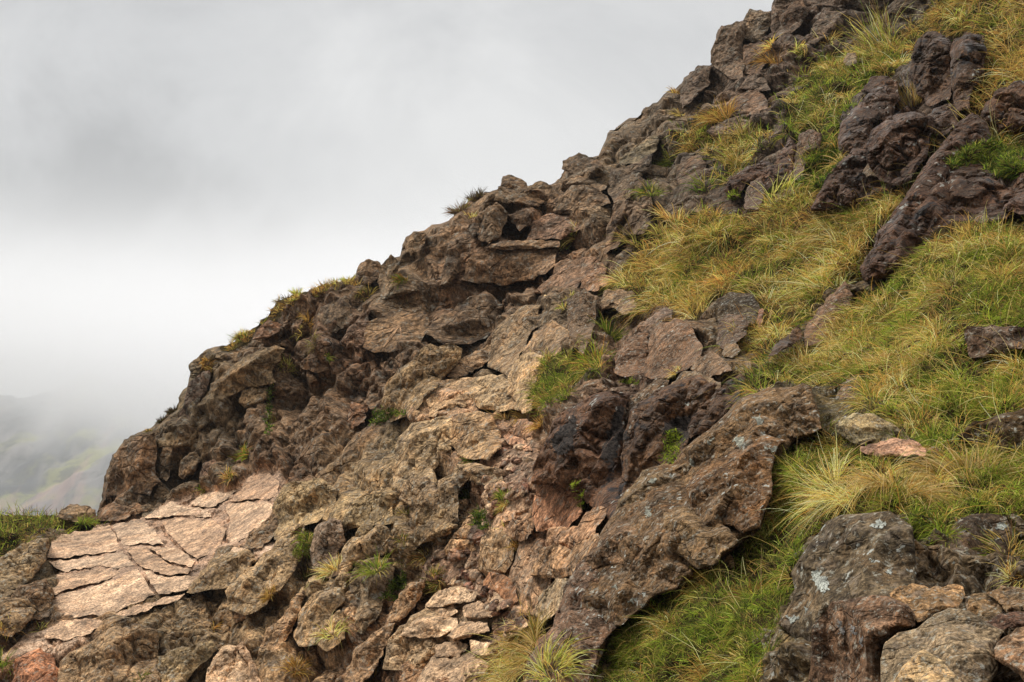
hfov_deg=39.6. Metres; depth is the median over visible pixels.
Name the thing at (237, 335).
grass tussock
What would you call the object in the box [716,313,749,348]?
rock outcrop
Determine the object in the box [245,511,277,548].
rock outcrop
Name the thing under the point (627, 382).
moss
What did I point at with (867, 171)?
stone
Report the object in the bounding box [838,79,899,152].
rock outcrop
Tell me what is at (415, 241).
boulder
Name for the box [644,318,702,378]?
rock outcrop
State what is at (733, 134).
grass tussock
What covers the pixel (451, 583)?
stone
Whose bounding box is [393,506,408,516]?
grass tussock
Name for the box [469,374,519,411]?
rock outcrop
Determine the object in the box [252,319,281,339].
rock outcrop
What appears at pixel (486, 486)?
scree stone
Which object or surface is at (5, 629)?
grass tussock
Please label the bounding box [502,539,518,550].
grass tussock
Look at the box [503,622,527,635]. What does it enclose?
rock slab
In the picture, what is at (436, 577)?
scree stone
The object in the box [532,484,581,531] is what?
boulder
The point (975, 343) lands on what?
boulder
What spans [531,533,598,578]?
rock outcrop
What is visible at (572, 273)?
rock outcrop
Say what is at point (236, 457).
grass tussock
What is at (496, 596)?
rock slab
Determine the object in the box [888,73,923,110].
grass tussock
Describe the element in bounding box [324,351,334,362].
grass tussock
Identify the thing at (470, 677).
scree stone
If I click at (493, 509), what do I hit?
stone
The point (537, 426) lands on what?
grass tussock
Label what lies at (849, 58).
stone
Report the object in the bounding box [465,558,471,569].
scree stone
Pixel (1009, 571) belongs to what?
grass tussock
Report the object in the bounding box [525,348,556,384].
grass tussock
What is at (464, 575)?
scree stone
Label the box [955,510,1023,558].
grass tussock
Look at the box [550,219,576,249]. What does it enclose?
grass tussock
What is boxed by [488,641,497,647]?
scree stone
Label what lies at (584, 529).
rock outcrop
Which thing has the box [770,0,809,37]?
rock outcrop
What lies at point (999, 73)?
grass
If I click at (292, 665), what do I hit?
grass tussock
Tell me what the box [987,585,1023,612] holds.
stone
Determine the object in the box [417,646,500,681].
rock slab
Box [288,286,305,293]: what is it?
grass tussock
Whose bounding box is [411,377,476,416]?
rock outcrop
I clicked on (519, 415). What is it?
grass tussock
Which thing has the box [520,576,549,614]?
rock outcrop
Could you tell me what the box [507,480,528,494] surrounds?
stone
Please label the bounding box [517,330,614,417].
gully grass
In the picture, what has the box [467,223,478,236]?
stone
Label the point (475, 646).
rock slab
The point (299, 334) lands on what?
grass tussock
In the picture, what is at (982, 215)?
rock outcrop
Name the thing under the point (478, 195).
grass tussock
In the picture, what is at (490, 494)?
scree stone
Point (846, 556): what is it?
boulder
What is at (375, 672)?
grass tussock
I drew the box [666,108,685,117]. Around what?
grass tussock
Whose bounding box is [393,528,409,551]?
grass tussock
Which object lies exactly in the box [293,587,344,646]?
rock outcrop
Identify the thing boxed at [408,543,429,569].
grass tussock
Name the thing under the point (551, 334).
rock outcrop
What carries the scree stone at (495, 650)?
on the rock slab at (475, 646)
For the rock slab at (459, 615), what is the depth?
12.46 m
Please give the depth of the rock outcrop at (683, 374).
11.06 m
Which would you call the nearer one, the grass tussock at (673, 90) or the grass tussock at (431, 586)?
the grass tussock at (431, 586)
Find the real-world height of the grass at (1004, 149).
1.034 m
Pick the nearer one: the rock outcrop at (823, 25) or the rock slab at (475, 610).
the rock slab at (475, 610)
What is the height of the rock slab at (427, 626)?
0.249 m
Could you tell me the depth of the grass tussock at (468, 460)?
15.43 m
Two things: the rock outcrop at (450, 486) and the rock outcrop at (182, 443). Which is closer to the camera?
the rock outcrop at (450, 486)
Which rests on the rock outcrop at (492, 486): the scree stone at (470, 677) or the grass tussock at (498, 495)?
the grass tussock at (498, 495)
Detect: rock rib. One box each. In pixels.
[310,517,345,577]
[338,524,390,592]
[344,623,394,681]
[387,580,425,621]
[526,384,820,681]
[860,113,1023,281]
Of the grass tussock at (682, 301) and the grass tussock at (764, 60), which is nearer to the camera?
the grass tussock at (682, 301)
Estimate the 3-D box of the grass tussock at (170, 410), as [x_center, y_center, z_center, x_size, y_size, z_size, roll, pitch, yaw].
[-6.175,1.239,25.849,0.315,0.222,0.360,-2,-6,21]
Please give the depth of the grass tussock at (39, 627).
17.65 m
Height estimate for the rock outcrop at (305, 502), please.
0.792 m
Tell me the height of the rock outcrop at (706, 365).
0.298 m
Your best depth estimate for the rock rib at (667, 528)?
7.14 m
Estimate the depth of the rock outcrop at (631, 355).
14.41 m
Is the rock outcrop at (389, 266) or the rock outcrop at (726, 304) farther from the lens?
the rock outcrop at (389, 266)
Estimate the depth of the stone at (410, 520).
15.07 m
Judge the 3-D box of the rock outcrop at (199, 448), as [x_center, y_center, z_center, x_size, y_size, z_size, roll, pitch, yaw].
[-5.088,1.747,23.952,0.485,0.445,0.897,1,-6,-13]
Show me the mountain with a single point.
(60, 446)
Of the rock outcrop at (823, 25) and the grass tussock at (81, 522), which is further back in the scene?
the rock outcrop at (823, 25)
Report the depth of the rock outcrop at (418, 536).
14.42 m
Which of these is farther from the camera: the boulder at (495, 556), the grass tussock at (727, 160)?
the grass tussock at (727, 160)
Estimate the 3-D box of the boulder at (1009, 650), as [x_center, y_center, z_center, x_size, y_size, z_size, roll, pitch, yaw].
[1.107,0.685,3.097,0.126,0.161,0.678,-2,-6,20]
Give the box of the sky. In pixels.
[0,0,773,398]
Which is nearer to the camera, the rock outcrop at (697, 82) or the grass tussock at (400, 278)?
the grass tussock at (400, 278)
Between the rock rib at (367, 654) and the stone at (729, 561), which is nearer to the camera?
the stone at (729, 561)
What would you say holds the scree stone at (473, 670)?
on the rock slab at (465, 669)
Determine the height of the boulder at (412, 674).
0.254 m
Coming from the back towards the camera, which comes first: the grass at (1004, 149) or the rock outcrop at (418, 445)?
the rock outcrop at (418, 445)
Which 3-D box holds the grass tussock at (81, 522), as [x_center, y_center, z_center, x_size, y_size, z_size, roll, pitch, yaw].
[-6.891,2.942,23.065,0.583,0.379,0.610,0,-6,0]
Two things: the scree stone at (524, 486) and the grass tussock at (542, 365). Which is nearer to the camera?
the scree stone at (524, 486)
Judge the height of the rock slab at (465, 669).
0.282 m
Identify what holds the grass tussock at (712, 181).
on the hillside
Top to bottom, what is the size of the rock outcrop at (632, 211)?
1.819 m
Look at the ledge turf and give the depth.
22.49 m
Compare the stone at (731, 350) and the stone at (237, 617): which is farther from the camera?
the stone at (237, 617)
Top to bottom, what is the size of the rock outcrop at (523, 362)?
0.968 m
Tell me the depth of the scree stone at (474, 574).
13.20 m
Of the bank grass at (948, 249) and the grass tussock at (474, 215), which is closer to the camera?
the bank grass at (948, 249)
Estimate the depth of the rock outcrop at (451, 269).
24.43 m
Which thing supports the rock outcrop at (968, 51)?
on the hillside
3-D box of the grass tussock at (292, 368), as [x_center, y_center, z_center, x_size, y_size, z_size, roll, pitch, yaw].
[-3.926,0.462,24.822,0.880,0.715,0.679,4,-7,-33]
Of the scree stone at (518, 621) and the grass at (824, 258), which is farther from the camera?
the grass at (824, 258)
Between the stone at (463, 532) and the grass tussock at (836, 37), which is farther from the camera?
the grass tussock at (836, 37)
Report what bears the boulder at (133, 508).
on the hillside
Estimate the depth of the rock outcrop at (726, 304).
13.65 m
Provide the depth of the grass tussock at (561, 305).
20.11 m
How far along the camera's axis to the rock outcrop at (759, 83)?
26.71 m
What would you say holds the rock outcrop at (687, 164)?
on the hillside
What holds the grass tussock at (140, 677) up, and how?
on the hillside
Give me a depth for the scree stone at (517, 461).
14.06 m
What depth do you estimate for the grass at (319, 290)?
25.64 m
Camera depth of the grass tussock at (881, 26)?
25.54 m
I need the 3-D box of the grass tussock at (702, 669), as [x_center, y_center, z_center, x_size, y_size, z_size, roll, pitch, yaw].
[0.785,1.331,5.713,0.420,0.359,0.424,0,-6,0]
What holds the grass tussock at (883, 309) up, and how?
on the hillside
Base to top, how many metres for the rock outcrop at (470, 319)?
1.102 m
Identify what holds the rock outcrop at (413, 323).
on the hillside
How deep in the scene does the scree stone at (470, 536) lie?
13.59 m
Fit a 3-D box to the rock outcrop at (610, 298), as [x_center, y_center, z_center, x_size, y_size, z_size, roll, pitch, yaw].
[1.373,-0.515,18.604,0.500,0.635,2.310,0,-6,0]
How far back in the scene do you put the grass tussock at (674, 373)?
12.31 m
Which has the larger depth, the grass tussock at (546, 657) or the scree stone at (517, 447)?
the scree stone at (517, 447)
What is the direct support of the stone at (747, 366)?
on the rock outcrop at (709, 412)
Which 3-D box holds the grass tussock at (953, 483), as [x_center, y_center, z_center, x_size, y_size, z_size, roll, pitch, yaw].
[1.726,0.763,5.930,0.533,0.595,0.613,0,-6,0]
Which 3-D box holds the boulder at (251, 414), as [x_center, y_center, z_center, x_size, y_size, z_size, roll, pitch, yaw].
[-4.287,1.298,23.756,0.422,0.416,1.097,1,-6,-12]
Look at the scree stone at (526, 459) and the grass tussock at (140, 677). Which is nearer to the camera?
the scree stone at (526, 459)
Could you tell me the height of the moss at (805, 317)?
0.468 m
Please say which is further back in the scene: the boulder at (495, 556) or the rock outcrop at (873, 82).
the rock outcrop at (873, 82)
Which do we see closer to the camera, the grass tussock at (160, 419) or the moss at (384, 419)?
the moss at (384, 419)
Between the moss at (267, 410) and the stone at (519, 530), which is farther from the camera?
the moss at (267, 410)
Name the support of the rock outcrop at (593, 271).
on the hillside
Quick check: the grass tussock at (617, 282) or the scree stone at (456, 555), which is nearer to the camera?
the scree stone at (456, 555)
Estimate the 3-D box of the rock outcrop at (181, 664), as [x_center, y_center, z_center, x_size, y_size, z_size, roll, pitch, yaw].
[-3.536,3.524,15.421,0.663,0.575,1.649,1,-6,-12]
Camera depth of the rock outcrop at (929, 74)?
17.44 m
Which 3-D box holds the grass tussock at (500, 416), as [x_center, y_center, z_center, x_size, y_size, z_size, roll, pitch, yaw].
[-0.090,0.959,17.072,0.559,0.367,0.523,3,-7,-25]
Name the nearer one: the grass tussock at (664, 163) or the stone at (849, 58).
the stone at (849, 58)
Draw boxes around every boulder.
[56,504,96,521]
[98,502,129,520]
[105,433,160,494]
[124,502,146,514]
[209,345,284,396]
[243,407,268,424]
[317,296,351,332]
[354,259,380,284]
[383,608,452,671]
[399,663,422,681]
[405,231,426,254]
[451,411,500,460]
[478,529,514,575]
[482,572,517,608]
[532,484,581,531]
[553,184,609,213]
[562,153,602,173]
[711,21,744,78]
[756,627,796,667]
[778,511,916,641]
[808,595,914,681]
[880,608,1002,681]
[930,513,1010,578]
[964,325,1023,357]
[994,627,1023,680]
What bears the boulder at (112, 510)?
on the ledge turf
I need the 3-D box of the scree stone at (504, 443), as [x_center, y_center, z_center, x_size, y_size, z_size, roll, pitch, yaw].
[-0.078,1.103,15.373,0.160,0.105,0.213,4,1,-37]
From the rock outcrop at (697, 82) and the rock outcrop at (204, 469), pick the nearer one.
the rock outcrop at (204, 469)
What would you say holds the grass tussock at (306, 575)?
on the hillside
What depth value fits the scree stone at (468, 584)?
13.28 m
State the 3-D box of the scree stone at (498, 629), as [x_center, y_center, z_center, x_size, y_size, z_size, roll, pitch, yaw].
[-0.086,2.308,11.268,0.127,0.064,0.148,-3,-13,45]
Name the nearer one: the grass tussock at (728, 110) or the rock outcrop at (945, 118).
the rock outcrop at (945, 118)
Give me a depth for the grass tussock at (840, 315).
10.88 m
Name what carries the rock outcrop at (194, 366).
on the hillside
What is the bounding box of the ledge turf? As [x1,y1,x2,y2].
[0,501,113,555]
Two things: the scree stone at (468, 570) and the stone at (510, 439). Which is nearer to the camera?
the scree stone at (468, 570)
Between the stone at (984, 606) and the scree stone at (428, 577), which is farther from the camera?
the scree stone at (428, 577)
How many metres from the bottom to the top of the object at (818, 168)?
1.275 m
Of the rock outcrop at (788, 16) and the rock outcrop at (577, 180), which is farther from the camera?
the rock outcrop at (788, 16)
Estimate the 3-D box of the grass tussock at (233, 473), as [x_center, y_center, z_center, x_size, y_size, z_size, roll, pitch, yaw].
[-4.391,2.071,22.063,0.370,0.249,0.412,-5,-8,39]
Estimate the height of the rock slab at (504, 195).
0.763 m
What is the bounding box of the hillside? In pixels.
[0,0,1023,681]
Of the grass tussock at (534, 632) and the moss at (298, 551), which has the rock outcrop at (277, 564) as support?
the moss at (298, 551)
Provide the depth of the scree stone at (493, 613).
11.52 m
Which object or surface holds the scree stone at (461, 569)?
on the hillside
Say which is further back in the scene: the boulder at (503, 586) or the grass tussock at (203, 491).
the grass tussock at (203, 491)
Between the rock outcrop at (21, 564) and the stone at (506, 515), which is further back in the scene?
the rock outcrop at (21, 564)
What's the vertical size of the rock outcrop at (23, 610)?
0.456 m
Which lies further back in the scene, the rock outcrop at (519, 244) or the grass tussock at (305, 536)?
the rock outcrop at (519, 244)
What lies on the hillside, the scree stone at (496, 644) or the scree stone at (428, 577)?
the scree stone at (428, 577)
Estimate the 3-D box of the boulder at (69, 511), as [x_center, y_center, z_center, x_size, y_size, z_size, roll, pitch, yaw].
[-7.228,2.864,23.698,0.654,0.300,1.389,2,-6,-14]
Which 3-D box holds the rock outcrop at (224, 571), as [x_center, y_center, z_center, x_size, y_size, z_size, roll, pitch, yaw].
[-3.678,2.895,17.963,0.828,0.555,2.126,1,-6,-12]
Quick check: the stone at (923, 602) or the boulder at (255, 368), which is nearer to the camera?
the stone at (923, 602)
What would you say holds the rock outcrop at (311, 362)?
on the hillside
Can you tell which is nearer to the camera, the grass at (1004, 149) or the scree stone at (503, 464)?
the grass at (1004, 149)
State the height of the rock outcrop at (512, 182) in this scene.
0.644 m
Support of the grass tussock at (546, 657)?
on the hillside
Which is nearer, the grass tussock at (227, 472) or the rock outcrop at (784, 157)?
the rock outcrop at (784, 157)
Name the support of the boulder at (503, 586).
on the hillside
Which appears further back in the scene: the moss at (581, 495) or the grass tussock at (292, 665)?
the grass tussock at (292, 665)
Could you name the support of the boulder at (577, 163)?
on the hillside
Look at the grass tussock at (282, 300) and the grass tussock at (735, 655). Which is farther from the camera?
the grass tussock at (282, 300)
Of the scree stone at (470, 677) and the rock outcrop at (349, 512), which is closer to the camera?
the scree stone at (470, 677)
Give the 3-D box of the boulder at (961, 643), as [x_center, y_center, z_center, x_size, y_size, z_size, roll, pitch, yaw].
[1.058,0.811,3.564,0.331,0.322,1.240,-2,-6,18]
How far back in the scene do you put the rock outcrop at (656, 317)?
16.10 m
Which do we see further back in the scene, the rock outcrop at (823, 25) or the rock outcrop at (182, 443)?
the rock outcrop at (823, 25)
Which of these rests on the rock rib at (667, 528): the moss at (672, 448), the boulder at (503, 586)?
the moss at (672, 448)
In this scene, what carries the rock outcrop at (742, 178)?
on the hillside
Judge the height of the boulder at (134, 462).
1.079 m
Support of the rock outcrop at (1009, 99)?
on the hillside
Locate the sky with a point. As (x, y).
(170, 170)
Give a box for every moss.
[261,384,275,434]
[292,529,312,561]
[366,404,406,425]
[378,567,407,600]
[468,505,491,529]
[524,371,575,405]
[570,480,584,508]
[618,377,639,384]
[656,428,683,463]
[727,189,742,200]
[790,307,812,326]
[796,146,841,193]
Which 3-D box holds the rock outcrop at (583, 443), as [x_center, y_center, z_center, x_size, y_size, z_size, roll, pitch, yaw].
[0.606,0.829,11.317,0.922,1.126,4.086,0,-6,0]
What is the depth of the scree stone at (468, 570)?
13.45 m
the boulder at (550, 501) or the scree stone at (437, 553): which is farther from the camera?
the scree stone at (437, 553)
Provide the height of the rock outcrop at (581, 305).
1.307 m
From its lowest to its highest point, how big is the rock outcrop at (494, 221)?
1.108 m
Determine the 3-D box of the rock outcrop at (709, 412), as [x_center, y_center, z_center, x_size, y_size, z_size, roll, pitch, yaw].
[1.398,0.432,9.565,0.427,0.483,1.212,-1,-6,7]
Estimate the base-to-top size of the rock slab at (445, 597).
0.233 m
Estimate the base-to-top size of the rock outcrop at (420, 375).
1.333 m
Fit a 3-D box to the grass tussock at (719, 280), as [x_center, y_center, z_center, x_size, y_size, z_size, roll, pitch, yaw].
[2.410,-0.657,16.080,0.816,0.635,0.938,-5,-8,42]
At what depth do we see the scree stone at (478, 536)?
13.46 m
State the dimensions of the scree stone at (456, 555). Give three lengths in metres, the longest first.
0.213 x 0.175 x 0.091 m
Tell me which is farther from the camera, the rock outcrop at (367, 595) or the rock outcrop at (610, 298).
the rock outcrop at (610, 298)
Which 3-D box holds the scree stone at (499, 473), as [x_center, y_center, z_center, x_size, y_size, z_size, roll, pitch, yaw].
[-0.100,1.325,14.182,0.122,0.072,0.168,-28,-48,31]
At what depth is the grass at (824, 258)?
15.89 m
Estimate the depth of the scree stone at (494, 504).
13.40 m
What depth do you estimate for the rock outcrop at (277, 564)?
16.20 m
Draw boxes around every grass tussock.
[0,611,24,640]
[0,647,17,674]
[29,621,48,632]
[49,513,77,531]
[75,512,101,529]
[127,667,151,681]
[154,415,167,423]
[164,405,177,414]
[193,483,208,495]
[199,356,213,372]
[209,621,223,631]
[214,472,236,479]
[218,464,233,487]
[228,328,249,343]
[231,454,244,460]
[238,441,252,461]
[258,583,278,607]
[272,653,318,680]
[273,292,291,306]
[276,354,301,376]
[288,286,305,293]
[288,528,312,559]
[290,323,304,338]
[294,563,309,580]
[296,310,313,332]
[301,330,319,360]
[301,613,353,646]
[309,553,341,581]
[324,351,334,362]
[338,274,354,281]
[344,548,399,584]
[352,284,378,302]
[364,664,379,681]
[388,273,409,300]
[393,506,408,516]
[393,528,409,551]
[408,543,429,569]
[419,562,444,594]
[443,196,472,216]
[456,455,479,463]
[458,485,469,498]
[463,210,478,217]
[465,186,487,203]
[481,589,556,681]
[484,409,518,423]
[490,485,511,502]
[494,495,508,512]
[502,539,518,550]
[503,629,605,681]
[510,411,526,425]
[521,411,542,436]
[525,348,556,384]
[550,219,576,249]
[550,345,577,365]
[551,238,572,251]
[554,299,566,312]
[559,334,615,375]
[586,310,630,343]
[595,265,638,291]
[598,266,643,289]
[606,219,660,247]
[624,179,667,198]
[636,220,668,239]
[638,200,700,230]
[657,145,673,167]
[660,280,707,315]
[664,362,681,377]
[666,86,679,93]
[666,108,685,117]
[676,631,723,681]
[677,163,725,194]
[683,94,741,138]
[690,260,749,292]
[696,138,752,168]
[700,621,763,679]
[714,112,767,141]
[714,567,781,610]
[745,45,787,72]
[746,167,817,220]
[754,34,781,56]
[762,337,828,367]
[772,425,869,547]
[782,447,938,544]
[790,39,807,58]
[804,453,991,534]
[808,187,886,228]
[812,26,847,46]
[812,292,867,343]
[827,0,905,58]
[850,284,905,336]
[885,412,1023,493]
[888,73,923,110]
[921,454,969,498]
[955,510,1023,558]
[986,548,1023,587]
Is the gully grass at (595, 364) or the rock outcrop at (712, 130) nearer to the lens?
the gully grass at (595, 364)
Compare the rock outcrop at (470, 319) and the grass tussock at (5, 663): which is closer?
the grass tussock at (5, 663)
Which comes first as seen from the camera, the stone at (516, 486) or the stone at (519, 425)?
the stone at (516, 486)
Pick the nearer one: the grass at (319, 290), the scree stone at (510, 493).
the scree stone at (510, 493)
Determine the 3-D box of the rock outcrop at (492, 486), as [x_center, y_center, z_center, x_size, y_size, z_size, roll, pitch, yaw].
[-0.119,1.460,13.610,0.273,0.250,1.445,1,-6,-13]
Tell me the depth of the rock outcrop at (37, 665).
15.55 m
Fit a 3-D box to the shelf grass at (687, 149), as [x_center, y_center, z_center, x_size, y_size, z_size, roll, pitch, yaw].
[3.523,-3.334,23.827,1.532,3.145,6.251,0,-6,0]
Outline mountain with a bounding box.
[0,371,189,515]
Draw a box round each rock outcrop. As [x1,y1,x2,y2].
[0,538,49,589]
[0,597,37,636]
[11,578,53,620]
[12,648,58,681]
[57,623,159,681]
[156,415,210,449]
[157,640,216,681]
[159,447,172,480]
[176,369,210,420]
[179,450,200,478]
[186,549,256,593]
[188,350,215,377]
[196,433,220,454]
[199,459,216,478]
[225,523,307,614]
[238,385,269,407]
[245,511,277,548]
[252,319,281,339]
[258,589,304,651]
[272,478,337,539]
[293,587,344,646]
[300,354,328,372]
[315,610,346,650]
[323,494,393,532]
[339,309,369,348]
[349,557,394,634]
[363,307,428,352]
[378,254,416,299]
[381,343,461,421]
[391,416,452,505]
[397,520,457,550]
[399,476,458,523]
[407,387,478,422]
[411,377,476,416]
[424,291,503,343]
[437,463,502,517]
[440,248,460,286]
[447,345,491,377]
[460,249,557,285]
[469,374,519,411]
[478,202,507,243]
[481,481,524,504]
[484,239,559,249]
[487,305,540,376]
[501,175,526,190]
[507,352,544,413]
[508,208,533,230]
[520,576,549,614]
[522,319,568,357]
[527,213,579,239]
[529,181,551,189]
[531,391,629,518]
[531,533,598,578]
[533,256,596,293]
[534,578,567,622]
[546,506,606,549]
[565,175,606,190]
[567,289,597,353]
[577,379,607,391]
[580,260,607,291]
[599,289,636,314]
[605,176,652,252]
[607,153,652,201]
[614,333,648,376]
[618,375,716,497]
[625,377,668,416]
[637,307,673,334]
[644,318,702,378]
[671,371,720,405]
[676,154,706,183]
[680,65,711,106]
[688,372,750,437]
[691,352,731,376]
[706,116,755,136]
[716,291,759,323]
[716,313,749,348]
[719,89,767,116]
[723,161,775,197]
[739,77,770,90]
[743,9,770,41]
[743,42,767,74]
[744,177,765,209]
[768,324,801,355]
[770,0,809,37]
[773,137,796,182]
[778,40,805,57]
[793,129,821,180]
[804,281,852,345]
[807,10,846,43]
[811,148,895,210]
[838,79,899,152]
[861,76,902,92]
[866,106,934,185]
[909,31,951,106]
[931,103,960,135]
[950,32,987,112]
[958,408,1023,453]
[974,210,988,222]
[980,80,1023,133]
[1003,191,1023,213]
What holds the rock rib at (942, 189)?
on the hillside
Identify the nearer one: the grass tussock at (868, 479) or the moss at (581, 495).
the grass tussock at (868, 479)
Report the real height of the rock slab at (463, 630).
0.221 m
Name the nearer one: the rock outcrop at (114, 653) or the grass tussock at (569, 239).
the rock outcrop at (114, 653)
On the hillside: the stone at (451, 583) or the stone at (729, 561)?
the stone at (729, 561)
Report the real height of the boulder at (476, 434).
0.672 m
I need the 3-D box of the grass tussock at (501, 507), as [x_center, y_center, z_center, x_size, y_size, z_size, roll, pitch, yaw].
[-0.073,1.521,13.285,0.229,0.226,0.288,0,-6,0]
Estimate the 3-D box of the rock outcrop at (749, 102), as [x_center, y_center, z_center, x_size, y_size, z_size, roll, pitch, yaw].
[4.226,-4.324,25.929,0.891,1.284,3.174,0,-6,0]
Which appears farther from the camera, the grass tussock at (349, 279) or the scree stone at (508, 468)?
the grass tussock at (349, 279)
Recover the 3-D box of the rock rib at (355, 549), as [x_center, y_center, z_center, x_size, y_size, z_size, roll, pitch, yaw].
[-1.623,2.399,15.624,0.570,0.790,1.920,1,-6,-7]
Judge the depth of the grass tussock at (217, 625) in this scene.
16.56 m
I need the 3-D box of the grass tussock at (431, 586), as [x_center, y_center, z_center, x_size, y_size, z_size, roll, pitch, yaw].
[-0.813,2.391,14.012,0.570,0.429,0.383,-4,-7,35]
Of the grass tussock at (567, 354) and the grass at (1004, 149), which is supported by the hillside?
the grass tussock at (567, 354)
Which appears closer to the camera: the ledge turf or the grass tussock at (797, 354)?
the grass tussock at (797, 354)
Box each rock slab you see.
[44,470,278,640]
[206,645,253,681]
[235,641,260,681]
[399,616,457,637]
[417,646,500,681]
[419,658,458,681]
[425,586,495,646]
[425,587,476,606]
[427,605,457,616]
[435,640,467,657]
[447,621,488,640]
[460,658,489,681]
[463,601,496,618]
[470,640,502,654]
[487,591,508,611]
[494,186,543,207]
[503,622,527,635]
[619,135,659,164]
[860,438,925,456]
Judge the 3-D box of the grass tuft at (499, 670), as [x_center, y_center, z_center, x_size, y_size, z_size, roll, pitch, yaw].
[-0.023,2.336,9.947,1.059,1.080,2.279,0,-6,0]
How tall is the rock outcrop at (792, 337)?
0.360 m
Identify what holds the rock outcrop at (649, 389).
on the hillside
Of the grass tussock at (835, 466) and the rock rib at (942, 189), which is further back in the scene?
the rock rib at (942, 189)
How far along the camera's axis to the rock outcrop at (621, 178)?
25.06 m
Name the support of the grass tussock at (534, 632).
on the hillside
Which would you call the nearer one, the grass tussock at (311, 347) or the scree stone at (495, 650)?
the scree stone at (495, 650)
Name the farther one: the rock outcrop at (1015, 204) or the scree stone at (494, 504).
the scree stone at (494, 504)
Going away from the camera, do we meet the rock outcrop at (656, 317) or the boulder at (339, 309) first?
the rock outcrop at (656, 317)
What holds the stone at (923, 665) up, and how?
on the boulder at (961, 643)
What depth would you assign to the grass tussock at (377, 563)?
14.43 m
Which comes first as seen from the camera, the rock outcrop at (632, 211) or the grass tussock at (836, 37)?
the rock outcrop at (632, 211)
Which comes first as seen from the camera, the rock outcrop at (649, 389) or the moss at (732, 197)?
the rock outcrop at (649, 389)
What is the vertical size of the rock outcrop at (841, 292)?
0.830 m
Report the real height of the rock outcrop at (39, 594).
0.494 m
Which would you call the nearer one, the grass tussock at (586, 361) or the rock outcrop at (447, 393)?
the grass tussock at (586, 361)
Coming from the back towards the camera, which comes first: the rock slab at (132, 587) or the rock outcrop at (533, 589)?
the rock slab at (132, 587)
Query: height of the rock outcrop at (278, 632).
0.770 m
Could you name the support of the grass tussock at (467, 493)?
on the hillside
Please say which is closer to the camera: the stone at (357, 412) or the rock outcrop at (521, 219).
the stone at (357, 412)
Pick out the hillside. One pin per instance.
(312, 434)
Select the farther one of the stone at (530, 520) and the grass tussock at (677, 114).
the grass tussock at (677, 114)
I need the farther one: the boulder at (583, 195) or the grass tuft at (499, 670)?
the boulder at (583, 195)
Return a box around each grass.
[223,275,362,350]
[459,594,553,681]
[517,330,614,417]
[582,420,1023,681]
[601,132,946,358]
[662,100,775,187]
[720,209,1023,461]
[764,24,912,192]
[861,0,1023,149]
[943,131,1023,183]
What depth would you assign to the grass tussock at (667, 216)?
20.16 m
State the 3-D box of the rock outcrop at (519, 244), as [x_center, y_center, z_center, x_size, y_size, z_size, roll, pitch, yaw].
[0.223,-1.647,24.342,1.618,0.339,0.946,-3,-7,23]
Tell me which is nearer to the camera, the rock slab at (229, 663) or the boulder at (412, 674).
the boulder at (412, 674)
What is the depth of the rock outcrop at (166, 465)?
23.99 m
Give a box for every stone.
[141,504,154,516]
[232,609,259,622]
[348,402,367,428]
[408,512,415,529]
[425,573,434,581]
[433,549,446,558]
[434,574,442,581]
[444,538,475,555]
[447,548,465,561]
[447,575,465,586]
[451,515,476,538]
[454,580,462,586]
[458,566,465,572]
[459,568,472,578]
[461,572,469,580]
[464,581,473,587]
[464,675,474,681]
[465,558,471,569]
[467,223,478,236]
[467,533,473,540]
[469,525,480,532]
[469,569,481,580]
[469,667,475,672]
[473,530,483,543]
[481,586,488,592]
[484,483,490,489]
[485,503,492,510]
[487,502,498,514]
[488,492,496,499]
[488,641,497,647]
[489,599,498,610]
[490,611,500,615]
[491,499,500,507]
[491,646,504,653]
[492,617,499,630]
[493,469,507,476]
[493,628,503,636]
[495,482,506,488]
[498,438,508,446]
[498,447,509,455]
[499,459,509,468]
[499,510,516,522]
[499,599,513,609]
[500,486,508,491]
[501,611,509,618]
[503,433,531,450]
[504,622,513,632]
[506,464,513,471]
[506,517,531,540]
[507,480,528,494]
[507,490,514,497]
[512,419,534,438]
[513,444,524,450]
[513,618,529,627]
[514,459,522,463]
[521,482,529,490]
[522,456,533,462]
[527,504,534,526]
[720,554,734,569]
[721,343,740,357]
[737,362,750,371]
[756,308,763,325]
[835,413,899,444]
[836,376,861,398]
[843,53,856,65]
[863,163,876,176]
[890,583,964,621]
[894,649,961,681]
[964,593,1005,620]
[986,611,1023,629]
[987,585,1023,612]
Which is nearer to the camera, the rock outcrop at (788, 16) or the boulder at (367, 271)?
the boulder at (367, 271)
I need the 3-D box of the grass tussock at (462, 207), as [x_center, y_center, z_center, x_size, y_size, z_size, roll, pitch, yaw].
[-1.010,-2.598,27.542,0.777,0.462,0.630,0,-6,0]
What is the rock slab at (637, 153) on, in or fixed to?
on the rock outcrop at (621, 178)
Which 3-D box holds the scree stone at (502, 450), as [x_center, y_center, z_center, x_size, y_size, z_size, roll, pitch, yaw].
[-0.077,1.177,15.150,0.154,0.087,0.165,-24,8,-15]
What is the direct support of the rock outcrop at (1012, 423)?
on the hillside
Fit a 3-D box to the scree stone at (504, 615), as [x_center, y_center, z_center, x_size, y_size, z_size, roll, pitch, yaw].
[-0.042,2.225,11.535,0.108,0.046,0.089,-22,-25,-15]
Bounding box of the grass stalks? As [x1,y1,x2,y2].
[591,0,1023,679]
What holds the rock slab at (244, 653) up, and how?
on the rock slab at (229, 663)
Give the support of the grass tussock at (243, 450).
on the hillside
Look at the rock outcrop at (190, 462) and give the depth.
23.64 m
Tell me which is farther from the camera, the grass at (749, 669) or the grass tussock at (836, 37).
the grass tussock at (836, 37)
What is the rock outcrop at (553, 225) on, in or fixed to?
on the hillside
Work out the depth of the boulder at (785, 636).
4.71 m

